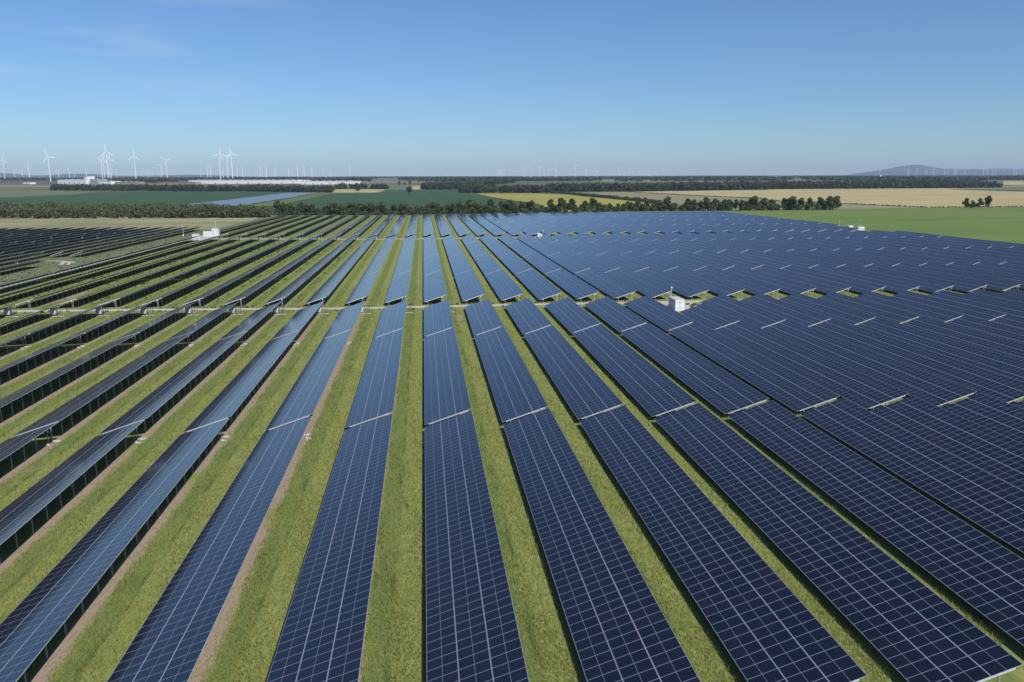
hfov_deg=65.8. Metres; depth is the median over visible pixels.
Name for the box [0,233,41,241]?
solar table
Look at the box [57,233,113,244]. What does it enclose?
solar table
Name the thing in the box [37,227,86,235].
solar table
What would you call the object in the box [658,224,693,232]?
solar table
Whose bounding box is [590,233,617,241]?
solar table
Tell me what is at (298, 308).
gravel track
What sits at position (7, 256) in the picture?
solar table
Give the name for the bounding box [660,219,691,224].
solar table
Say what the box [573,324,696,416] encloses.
solar table
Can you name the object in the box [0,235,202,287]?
perimeter track
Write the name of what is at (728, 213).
solar table
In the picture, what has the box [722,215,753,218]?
solar table
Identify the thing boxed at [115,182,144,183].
hall
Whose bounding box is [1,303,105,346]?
solar table
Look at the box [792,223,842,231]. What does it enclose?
solar table
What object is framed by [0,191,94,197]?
field
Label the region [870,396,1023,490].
solar table
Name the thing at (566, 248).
solar table
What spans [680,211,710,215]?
solar table
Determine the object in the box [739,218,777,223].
solar table
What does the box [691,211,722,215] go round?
solar table
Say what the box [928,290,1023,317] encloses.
solar table
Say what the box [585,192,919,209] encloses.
field
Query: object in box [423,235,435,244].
solar table
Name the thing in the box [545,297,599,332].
solar table
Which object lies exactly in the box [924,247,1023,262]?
solar table
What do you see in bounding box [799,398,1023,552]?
solar table
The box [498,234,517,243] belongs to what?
solar table
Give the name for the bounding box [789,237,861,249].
solar table
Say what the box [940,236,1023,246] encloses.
solar table
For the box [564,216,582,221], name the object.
solar table
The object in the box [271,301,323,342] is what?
solar table
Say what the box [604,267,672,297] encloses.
solar table
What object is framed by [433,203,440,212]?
windbreak tree
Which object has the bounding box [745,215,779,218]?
solar table
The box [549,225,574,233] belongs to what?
solar table
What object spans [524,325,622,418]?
solar table
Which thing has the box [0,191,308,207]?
field
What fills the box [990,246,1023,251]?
solar table
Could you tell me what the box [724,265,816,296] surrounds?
solar table
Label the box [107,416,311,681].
solar table
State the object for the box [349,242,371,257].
solar table
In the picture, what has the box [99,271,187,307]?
solar table
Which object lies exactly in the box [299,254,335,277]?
solar table
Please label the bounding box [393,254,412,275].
solar table
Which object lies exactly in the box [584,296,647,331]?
solar table
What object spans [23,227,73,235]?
solar table
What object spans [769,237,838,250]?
solar table
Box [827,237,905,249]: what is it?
solar table
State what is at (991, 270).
solar table
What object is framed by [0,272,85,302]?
solar table
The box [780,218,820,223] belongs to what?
solar table
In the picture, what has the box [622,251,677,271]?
solar table
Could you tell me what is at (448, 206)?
windbreak tree
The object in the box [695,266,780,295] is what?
solar table
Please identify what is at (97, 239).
solar table
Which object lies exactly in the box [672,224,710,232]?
solar table
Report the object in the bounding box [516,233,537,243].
solar table
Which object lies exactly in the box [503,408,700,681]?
solar table
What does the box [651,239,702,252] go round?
solar table
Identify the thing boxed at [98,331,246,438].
solar table
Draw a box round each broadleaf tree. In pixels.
[406,186,411,193]
[826,196,833,207]
[962,198,969,206]
[970,200,975,207]
[975,198,984,207]
[985,195,992,207]
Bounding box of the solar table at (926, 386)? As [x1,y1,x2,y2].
[763,319,976,406]
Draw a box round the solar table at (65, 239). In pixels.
[42,233,99,244]
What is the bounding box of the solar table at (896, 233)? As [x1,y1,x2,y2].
[869,230,923,236]
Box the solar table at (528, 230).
[517,225,540,234]
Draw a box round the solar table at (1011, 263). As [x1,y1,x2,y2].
[1002,261,1023,267]
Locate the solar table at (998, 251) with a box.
[967,246,1023,255]
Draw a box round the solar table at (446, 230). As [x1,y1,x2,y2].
[439,226,451,235]
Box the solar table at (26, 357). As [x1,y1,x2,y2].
[0,332,85,384]
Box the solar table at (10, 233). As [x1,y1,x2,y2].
[0,227,47,234]
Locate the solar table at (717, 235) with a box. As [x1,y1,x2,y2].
[699,232,735,239]
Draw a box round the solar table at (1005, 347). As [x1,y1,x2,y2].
[903,316,1023,360]
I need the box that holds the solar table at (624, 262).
[597,251,649,271]
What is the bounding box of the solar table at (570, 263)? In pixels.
[547,252,590,274]
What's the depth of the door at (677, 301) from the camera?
210.11 m
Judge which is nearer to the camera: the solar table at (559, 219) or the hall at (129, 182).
the solar table at (559, 219)
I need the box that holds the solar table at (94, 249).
[69,240,133,256]
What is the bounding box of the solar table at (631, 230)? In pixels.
[611,224,643,233]
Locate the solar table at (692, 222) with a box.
[673,219,705,224]
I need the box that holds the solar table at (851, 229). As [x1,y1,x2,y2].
[806,223,858,231]
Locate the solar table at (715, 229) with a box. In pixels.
[687,224,727,232]
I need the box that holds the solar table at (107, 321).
[57,303,149,344]
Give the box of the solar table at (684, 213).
[670,211,698,215]
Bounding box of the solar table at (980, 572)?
[728,400,1023,645]
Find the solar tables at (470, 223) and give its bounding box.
[0,212,566,334]
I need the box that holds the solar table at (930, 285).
[837,264,953,292]
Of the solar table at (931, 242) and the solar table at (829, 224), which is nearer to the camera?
the solar table at (931, 242)
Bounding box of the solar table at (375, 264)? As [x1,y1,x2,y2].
[362,254,387,276]
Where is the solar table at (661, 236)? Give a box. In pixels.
[645,232,677,240]
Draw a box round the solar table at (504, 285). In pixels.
[485,269,523,302]
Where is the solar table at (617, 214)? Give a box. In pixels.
[604,212,628,216]
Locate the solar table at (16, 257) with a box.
[0,251,42,261]
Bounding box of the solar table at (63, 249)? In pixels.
[33,241,99,257]
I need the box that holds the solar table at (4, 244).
[0,241,16,248]
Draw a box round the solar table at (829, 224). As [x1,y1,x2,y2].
[819,222,838,225]
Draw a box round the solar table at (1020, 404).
[1012,400,1023,408]
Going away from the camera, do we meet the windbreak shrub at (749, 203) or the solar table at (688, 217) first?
the solar table at (688, 217)
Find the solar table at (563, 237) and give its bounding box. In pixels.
[553,233,578,242]
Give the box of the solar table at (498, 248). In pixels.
[486,241,511,256]
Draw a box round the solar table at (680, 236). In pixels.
[662,232,696,240]
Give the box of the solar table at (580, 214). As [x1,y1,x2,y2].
[571,212,591,216]
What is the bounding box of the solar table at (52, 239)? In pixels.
[26,233,85,245]
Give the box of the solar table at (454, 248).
[444,241,462,257]
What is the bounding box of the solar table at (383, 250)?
[373,242,392,258]
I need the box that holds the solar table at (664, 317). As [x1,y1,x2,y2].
[623,296,693,331]
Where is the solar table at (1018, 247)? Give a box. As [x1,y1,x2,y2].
[1011,246,1023,248]
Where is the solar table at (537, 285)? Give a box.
[515,269,560,302]
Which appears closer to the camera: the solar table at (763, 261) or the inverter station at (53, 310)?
the inverter station at (53, 310)
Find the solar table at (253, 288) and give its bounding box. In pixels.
[224,271,284,305]
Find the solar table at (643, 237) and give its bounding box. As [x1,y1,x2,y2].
[627,232,658,241]
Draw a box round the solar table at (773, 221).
[752,218,791,223]
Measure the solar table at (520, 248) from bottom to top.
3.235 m
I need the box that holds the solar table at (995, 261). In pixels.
[901,247,1006,263]
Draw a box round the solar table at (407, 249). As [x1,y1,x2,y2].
[399,241,414,257]
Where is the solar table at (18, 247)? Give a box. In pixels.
[0,241,49,254]
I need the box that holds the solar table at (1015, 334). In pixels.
[947,315,1023,343]
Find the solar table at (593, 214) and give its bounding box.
[582,212,604,216]
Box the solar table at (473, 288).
[454,269,485,301]
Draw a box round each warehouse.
[188,179,309,183]
[301,181,360,183]
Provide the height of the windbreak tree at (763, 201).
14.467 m
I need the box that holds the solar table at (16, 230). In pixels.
[0,227,34,232]
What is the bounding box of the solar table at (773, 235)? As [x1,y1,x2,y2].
[752,231,792,238]
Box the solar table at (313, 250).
[296,242,327,258]
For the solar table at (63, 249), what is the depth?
367.70 m
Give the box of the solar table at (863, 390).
[714,320,908,413]
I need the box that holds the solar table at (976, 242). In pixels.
[921,236,1012,247]
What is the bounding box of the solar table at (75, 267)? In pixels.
[39,254,123,279]
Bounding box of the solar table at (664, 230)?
[643,224,677,232]
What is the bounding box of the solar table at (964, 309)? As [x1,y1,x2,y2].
[891,291,1005,320]
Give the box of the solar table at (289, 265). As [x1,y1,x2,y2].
[268,254,309,278]
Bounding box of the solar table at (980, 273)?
[921,262,1023,288]
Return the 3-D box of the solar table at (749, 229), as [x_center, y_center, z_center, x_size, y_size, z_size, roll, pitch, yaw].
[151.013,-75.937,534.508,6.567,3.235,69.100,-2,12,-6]
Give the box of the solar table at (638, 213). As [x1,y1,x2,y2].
[625,211,651,216]
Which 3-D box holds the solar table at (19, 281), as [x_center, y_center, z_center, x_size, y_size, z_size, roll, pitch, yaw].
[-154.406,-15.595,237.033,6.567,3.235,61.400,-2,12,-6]
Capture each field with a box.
[0,186,49,186]
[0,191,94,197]
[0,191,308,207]
[0,216,258,229]
[240,193,330,207]
[264,190,540,214]
[332,189,385,192]
[352,180,431,183]
[389,185,412,188]
[480,193,652,211]
[517,180,659,181]
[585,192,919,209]
[644,188,1023,206]
[709,207,1023,243]
[958,189,1023,191]
[1003,181,1023,184]
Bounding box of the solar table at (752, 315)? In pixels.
[700,294,785,328]
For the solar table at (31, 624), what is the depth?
68.76 m
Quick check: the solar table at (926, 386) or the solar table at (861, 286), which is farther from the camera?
the solar table at (861, 286)
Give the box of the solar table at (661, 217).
[650,215,674,219]
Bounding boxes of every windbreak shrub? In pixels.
[277,202,287,213]
[289,206,298,214]
[302,203,310,214]
[313,208,321,214]
[325,202,334,214]
[338,205,346,214]
[351,206,359,214]
[360,203,372,214]
[373,205,381,214]
[381,208,389,214]
[397,203,402,214]
[405,206,417,214]
[417,206,425,214]
[429,202,438,213]
[449,203,455,213]
[460,204,470,213]
[469,202,481,213]
[479,205,489,213]
[493,205,501,212]
[501,202,512,212]
[523,202,530,212]
[552,204,562,212]
[563,203,568,211]
[582,200,588,211]
[600,204,607,211]
[612,206,619,211]
[621,203,627,210]
[628,203,636,210]
[639,203,648,210]
[658,204,667,210]
[669,203,677,210]
[697,200,705,209]
[707,202,715,210]
[717,202,726,210]
[725,199,734,209]
[738,200,744,210]
[744,200,754,209]
[804,203,810,209]
[813,203,821,209]
[821,202,827,209]
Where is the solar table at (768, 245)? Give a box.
[731,238,794,251]
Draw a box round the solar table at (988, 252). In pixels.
[946,247,1023,258]
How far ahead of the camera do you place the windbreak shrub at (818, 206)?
873.88 m
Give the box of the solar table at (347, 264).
[331,254,361,277]
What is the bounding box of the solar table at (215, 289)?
[182,272,250,306]
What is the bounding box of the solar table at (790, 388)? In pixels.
[668,322,838,411]
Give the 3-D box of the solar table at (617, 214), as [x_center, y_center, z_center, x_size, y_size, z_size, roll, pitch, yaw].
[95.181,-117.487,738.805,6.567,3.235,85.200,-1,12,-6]
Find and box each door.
[676,300,679,309]
[680,300,683,309]
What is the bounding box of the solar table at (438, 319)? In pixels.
[424,300,453,336]
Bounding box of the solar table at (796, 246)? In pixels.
[751,238,816,250]
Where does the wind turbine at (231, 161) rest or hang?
on the ground at (108, 584)
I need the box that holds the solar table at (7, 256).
[0,252,22,259]
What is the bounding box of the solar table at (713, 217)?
[699,215,728,219]
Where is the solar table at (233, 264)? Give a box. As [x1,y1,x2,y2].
[204,254,257,277]
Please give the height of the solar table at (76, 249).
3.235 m
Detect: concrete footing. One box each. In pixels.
[44,440,60,446]
[134,437,145,443]
[220,435,229,441]
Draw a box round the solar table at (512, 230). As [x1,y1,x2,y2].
[502,225,522,236]
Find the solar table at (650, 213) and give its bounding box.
[636,211,663,215]
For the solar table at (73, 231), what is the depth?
486.89 m
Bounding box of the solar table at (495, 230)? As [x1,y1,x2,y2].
[486,225,504,235]
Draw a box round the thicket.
[0,200,272,218]
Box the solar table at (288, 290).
[265,271,315,305]
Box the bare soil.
[43,290,92,303]
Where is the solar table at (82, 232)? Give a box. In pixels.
[61,227,111,236]
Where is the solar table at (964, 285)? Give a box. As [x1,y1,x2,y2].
[866,263,987,291]
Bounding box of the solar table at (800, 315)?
[740,293,830,326]
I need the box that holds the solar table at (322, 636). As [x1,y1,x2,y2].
[267,413,392,681]
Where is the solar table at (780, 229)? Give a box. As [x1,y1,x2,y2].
[747,223,793,231]
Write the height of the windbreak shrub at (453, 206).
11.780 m
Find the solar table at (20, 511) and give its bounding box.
[0,420,143,563]
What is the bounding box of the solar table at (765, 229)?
[732,223,776,232]
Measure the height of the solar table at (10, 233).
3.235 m
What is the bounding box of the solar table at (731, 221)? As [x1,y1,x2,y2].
[714,219,748,224]
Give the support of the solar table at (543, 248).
on the ground at (108, 584)
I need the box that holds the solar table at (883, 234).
[853,230,904,237]
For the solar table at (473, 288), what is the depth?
245.67 m
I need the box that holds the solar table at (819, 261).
[766,249,846,267]
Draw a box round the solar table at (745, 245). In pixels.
[710,238,771,251]
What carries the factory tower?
on the ground at (108, 584)
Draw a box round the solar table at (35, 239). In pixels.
[9,233,69,244]
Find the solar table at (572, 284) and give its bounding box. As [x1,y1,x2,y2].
[545,268,599,298]
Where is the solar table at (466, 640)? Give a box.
[425,411,528,681]
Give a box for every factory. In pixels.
[57,179,87,183]
[90,179,106,183]
[99,181,119,183]
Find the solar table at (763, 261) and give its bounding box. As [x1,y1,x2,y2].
[719,250,791,268]
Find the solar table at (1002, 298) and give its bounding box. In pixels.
[964,289,1023,306]
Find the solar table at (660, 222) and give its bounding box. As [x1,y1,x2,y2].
[647,219,675,225]
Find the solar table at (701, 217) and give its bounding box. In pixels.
[688,215,715,219]
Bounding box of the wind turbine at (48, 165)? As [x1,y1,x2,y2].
[43,148,58,181]
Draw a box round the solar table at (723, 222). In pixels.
[701,219,734,224]
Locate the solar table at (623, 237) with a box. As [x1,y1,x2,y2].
[608,233,638,241]
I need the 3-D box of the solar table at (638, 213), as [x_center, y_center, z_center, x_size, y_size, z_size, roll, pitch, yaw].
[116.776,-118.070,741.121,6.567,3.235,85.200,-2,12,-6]
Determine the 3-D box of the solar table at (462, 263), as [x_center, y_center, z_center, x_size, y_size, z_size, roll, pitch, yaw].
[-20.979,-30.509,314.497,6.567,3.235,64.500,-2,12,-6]
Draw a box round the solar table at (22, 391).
[0,332,139,421]
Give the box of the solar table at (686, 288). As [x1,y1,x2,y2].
[634,267,709,299]
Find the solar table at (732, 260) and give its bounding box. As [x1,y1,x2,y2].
[693,250,762,268]
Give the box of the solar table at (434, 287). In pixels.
[424,270,446,301]
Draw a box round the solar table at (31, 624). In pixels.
[0,418,228,681]
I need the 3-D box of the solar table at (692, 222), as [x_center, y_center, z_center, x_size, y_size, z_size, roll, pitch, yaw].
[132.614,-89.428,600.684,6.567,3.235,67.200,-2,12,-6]
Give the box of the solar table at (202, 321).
[165,302,237,343]
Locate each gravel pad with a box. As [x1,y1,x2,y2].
[191,236,218,239]
[662,302,695,311]
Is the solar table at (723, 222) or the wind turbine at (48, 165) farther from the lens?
the wind turbine at (48, 165)
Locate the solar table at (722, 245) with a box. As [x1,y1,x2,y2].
[692,238,748,252]
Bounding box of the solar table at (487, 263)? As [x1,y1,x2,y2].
[474,253,501,274]
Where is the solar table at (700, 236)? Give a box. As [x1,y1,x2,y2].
[681,232,715,239]
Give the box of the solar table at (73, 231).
[47,227,97,236]
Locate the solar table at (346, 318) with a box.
[323,301,365,338]
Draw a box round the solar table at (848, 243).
[809,237,883,249]
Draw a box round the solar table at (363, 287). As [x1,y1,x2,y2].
[345,271,379,302]
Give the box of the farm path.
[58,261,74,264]
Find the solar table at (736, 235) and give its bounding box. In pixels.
[716,231,755,239]
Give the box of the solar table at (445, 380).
[424,327,470,424]
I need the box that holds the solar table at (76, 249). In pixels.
[50,241,115,256]
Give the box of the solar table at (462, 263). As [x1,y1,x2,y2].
[449,253,471,274]
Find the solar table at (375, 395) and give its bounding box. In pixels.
[346,328,403,427]
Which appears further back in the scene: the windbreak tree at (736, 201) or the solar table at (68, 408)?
the windbreak tree at (736, 201)
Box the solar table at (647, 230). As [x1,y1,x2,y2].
[627,224,660,232]
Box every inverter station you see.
[3,308,17,317]
[49,308,63,316]
[95,307,109,316]
[140,307,154,315]
[184,307,197,315]
[229,306,242,314]
[272,306,285,314]
[316,306,328,314]
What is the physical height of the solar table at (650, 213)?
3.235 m
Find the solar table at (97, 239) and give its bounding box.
[78,232,129,243]
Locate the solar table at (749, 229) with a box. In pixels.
[718,223,760,232]
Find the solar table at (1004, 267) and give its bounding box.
[975,262,1023,271]
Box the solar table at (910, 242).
[866,236,949,248]
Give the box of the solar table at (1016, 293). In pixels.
[999,289,1023,297]
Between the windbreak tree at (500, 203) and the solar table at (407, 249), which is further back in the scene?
the windbreak tree at (500, 203)
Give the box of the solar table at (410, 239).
[403,235,415,244]
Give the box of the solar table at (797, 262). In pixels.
[741,249,817,267]
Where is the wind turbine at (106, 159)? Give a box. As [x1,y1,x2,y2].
[98,143,114,177]
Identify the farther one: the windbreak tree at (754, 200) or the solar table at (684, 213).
the windbreak tree at (754, 200)
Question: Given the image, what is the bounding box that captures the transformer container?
[668,296,684,310]
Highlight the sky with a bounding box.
[0,0,1023,176]
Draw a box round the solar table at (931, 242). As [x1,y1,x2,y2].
[884,236,970,248]
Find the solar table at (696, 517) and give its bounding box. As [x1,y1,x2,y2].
[579,405,866,681]
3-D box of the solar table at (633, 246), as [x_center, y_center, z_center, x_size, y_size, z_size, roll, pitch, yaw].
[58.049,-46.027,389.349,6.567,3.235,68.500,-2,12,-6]
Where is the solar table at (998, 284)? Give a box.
[893,263,1021,290]
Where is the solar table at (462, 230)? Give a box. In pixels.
[455,226,468,235]
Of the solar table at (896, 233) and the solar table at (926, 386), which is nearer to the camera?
the solar table at (926, 386)
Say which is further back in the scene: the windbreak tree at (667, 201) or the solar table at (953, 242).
the windbreak tree at (667, 201)
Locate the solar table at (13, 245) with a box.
[0,241,33,249]
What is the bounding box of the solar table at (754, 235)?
[733,231,773,239]
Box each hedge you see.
[547,190,669,209]
[625,191,1022,207]
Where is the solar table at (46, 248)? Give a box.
[12,241,83,257]
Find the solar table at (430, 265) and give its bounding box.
[423,253,441,275]
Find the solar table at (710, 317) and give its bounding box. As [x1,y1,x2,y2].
[679,303,740,329]
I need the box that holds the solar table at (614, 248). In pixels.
[590,239,632,254]
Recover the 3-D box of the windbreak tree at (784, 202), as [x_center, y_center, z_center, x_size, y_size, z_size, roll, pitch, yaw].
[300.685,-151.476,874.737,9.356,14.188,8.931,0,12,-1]
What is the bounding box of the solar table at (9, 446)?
[0,422,57,468]
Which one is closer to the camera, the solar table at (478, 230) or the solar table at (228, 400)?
the solar table at (228, 400)
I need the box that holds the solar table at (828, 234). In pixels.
[802,231,849,237]
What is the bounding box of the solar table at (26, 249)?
[0,241,65,255]
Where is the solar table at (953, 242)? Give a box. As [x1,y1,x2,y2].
[902,236,991,248]
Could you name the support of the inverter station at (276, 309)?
on the ground at (108, 584)
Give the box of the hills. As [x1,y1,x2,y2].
[0,173,402,177]
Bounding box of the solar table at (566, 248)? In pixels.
[548,240,583,255]
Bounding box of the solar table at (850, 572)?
[655,403,1022,681]
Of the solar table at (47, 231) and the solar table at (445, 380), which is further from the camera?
the solar table at (47, 231)
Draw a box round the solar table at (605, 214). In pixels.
[594,212,616,216]
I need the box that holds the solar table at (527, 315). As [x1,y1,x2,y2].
[505,298,551,333]
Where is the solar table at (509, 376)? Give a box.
[474,326,547,421]
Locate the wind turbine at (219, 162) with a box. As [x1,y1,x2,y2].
[212,145,225,179]
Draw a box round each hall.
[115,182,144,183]
[158,181,200,183]
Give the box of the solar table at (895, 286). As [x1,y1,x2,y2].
[811,264,920,292]
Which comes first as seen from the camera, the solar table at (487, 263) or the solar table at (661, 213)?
the solar table at (487, 263)
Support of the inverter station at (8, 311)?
on the ground at (108, 584)
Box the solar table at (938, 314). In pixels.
[855,291,962,321]
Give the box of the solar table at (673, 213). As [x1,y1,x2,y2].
[659,211,687,215]
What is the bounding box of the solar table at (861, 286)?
[781,265,885,293]
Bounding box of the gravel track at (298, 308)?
[0,300,739,311]
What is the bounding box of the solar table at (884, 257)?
[834,248,927,265]
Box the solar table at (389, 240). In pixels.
[381,235,396,245]
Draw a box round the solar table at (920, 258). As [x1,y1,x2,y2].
[857,248,952,264]
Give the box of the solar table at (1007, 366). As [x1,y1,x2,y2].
[856,317,1023,381]
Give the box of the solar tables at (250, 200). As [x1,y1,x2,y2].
[192,193,312,206]
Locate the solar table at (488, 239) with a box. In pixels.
[479,234,497,243]
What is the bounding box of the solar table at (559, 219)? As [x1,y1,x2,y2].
[552,216,568,221]
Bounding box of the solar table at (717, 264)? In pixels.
[671,250,734,269]
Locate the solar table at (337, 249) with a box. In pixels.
[322,242,349,259]
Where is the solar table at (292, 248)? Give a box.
[272,242,305,258]
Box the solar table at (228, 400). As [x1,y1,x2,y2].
[182,330,300,436]
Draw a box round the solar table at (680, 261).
[645,250,706,270]
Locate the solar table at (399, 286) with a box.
[385,271,410,303]
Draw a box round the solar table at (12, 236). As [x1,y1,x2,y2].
[0,233,27,238]
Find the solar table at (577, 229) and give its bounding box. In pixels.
[565,225,591,233]
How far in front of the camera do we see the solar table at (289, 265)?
302.37 m
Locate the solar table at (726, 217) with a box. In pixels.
[711,215,741,219]
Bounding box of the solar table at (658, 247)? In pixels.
[631,239,678,253]
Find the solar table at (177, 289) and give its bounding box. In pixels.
[141,272,218,306]
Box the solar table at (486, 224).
[479,221,494,227]
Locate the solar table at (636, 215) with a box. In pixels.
[615,212,640,216]
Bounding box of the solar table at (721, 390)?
[621,323,768,413]
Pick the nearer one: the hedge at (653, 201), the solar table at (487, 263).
the solar table at (487, 263)
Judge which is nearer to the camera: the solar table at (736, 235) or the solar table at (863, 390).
the solar table at (863, 390)
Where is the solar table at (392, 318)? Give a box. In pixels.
[374,300,406,337]
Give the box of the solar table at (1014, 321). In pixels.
[992,315,1023,328]
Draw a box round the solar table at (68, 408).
[12,331,194,440]
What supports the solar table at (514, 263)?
on the ground at (108, 584)
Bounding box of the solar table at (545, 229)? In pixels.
[534,225,557,234]
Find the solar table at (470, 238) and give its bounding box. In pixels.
[461,234,476,244]
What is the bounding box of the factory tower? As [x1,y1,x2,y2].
[84,176,94,183]
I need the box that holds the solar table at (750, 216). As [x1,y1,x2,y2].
[734,215,766,218]
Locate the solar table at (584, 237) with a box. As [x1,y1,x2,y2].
[572,233,598,242]
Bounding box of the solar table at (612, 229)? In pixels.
[596,224,626,233]
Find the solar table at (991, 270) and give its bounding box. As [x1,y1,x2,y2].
[948,262,1023,277]
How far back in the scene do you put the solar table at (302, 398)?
128.53 m
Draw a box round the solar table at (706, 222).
[688,219,720,224]
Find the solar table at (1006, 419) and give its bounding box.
[941,393,1023,443]
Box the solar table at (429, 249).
[423,241,437,257]
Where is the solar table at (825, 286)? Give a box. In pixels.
[752,265,850,294]
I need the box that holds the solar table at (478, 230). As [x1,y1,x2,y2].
[471,226,486,235]
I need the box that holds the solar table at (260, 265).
[236,254,283,278]
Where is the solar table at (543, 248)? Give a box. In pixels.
[527,240,560,255]
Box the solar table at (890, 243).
[846,236,926,248]
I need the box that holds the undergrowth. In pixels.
[273,204,833,214]
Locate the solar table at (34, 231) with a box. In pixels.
[8,227,60,235]
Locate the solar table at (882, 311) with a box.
[817,292,920,323]
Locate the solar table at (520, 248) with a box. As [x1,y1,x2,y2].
[506,240,536,256]
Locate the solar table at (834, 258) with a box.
[787,249,872,266]
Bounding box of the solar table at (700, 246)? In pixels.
[671,239,725,252]
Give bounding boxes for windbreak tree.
[272,200,279,211]
[287,203,293,214]
[296,202,305,214]
[309,203,314,211]
[332,202,339,214]
[346,202,356,214]
[378,201,385,211]
[390,203,397,211]
[401,203,409,213]
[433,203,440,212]
[445,204,450,212]
[455,201,462,212]
[465,199,472,212]
[486,199,495,213]
[498,201,504,212]
[504,199,517,210]
[518,201,524,210]
[527,200,534,211]
[547,199,554,209]
[558,198,565,208]
[567,198,576,211]
[587,198,597,211]
[625,201,632,210]
[634,200,640,208]
[654,201,662,210]
[663,197,672,210]
[683,198,692,210]
[690,199,697,207]
[703,197,709,210]
[712,198,719,208]
[722,199,730,206]
[734,199,738,210]
[748,196,759,207]
[759,198,768,209]
[768,199,775,206]
[780,198,788,209]
[787,196,796,209]
[797,197,804,209]
[805,197,814,205]
[817,197,823,203]
[825,197,836,207]
[833,196,841,209]
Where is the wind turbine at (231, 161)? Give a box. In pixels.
[226,144,237,178]
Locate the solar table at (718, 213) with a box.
[701,211,735,215]
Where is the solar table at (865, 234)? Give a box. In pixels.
[837,230,886,237]
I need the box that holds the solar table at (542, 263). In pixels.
[523,252,561,273]
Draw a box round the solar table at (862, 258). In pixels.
[812,248,899,265]
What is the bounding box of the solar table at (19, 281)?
[0,272,52,293]
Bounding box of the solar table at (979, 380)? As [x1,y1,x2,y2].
[810,318,1023,402]
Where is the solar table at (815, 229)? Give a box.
[777,223,825,231]
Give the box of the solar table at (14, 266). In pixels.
[0,260,40,275]
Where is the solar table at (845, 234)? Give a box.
[820,230,867,237]
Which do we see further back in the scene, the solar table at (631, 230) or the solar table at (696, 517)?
the solar table at (631, 230)
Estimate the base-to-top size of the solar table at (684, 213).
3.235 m
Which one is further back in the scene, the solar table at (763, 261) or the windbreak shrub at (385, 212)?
the windbreak shrub at (385, 212)
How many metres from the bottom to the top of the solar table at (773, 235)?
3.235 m
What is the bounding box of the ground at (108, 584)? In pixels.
[0,176,1023,681]
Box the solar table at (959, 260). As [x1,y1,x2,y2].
[880,247,980,264]
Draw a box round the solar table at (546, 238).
[536,234,558,243]
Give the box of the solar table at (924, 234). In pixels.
[895,231,941,236]
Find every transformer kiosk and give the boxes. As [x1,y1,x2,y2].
[192,234,199,239]
[203,231,213,235]
[211,228,219,235]
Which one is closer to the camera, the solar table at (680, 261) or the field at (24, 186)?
the solar table at (680, 261)
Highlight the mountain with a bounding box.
[850,165,1023,175]
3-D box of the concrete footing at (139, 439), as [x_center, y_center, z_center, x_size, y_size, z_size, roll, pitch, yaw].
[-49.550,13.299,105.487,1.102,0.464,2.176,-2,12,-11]
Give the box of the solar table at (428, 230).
[423,226,433,235]
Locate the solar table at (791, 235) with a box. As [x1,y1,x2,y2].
[768,231,811,238]
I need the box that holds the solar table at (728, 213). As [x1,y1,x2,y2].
[711,211,746,214]
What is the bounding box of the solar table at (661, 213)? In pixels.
[647,211,675,215]
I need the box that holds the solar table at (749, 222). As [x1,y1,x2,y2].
[727,218,763,223]
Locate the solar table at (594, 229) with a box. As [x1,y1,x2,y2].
[582,225,608,234]
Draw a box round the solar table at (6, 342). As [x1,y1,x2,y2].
[0,333,28,352]
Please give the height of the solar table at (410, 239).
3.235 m
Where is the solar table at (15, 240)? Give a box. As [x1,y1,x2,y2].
[0,233,55,243]
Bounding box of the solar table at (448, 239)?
[442,234,456,244]
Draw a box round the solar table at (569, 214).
[559,212,578,217]
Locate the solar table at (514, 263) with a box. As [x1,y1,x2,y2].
[498,252,531,273]
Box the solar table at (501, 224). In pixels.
[494,220,509,227]
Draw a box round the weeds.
[1,232,698,313]
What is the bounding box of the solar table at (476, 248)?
[465,241,487,256]
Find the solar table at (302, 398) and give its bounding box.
[265,329,352,429]
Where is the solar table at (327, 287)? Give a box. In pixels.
[305,271,347,304]
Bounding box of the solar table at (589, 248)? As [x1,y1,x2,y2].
[568,240,607,255]
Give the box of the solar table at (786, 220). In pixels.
[766,218,807,223]
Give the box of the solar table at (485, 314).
[465,299,502,334]
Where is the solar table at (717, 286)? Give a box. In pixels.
[664,266,745,298]
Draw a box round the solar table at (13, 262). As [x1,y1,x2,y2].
[0,255,44,266]
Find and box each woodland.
[0,175,1023,182]
[49,182,388,192]
[420,177,549,192]
[544,178,1002,191]
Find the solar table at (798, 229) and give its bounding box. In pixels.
[761,223,809,231]
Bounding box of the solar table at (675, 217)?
[662,215,687,219]
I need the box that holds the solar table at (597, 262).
[571,251,619,272]
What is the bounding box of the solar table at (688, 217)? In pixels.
[675,215,701,219]
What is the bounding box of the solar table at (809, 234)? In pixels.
[785,231,830,238]
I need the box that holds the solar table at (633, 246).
[609,239,655,253]
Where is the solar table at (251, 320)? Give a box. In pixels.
[219,302,280,343]
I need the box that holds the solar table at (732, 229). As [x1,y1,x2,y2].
[704,224,744,232]
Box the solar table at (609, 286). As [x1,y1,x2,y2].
[575,268,636,300]
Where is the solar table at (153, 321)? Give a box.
[111,302,194,344]
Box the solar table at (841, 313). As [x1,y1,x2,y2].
[778,293,876,324]

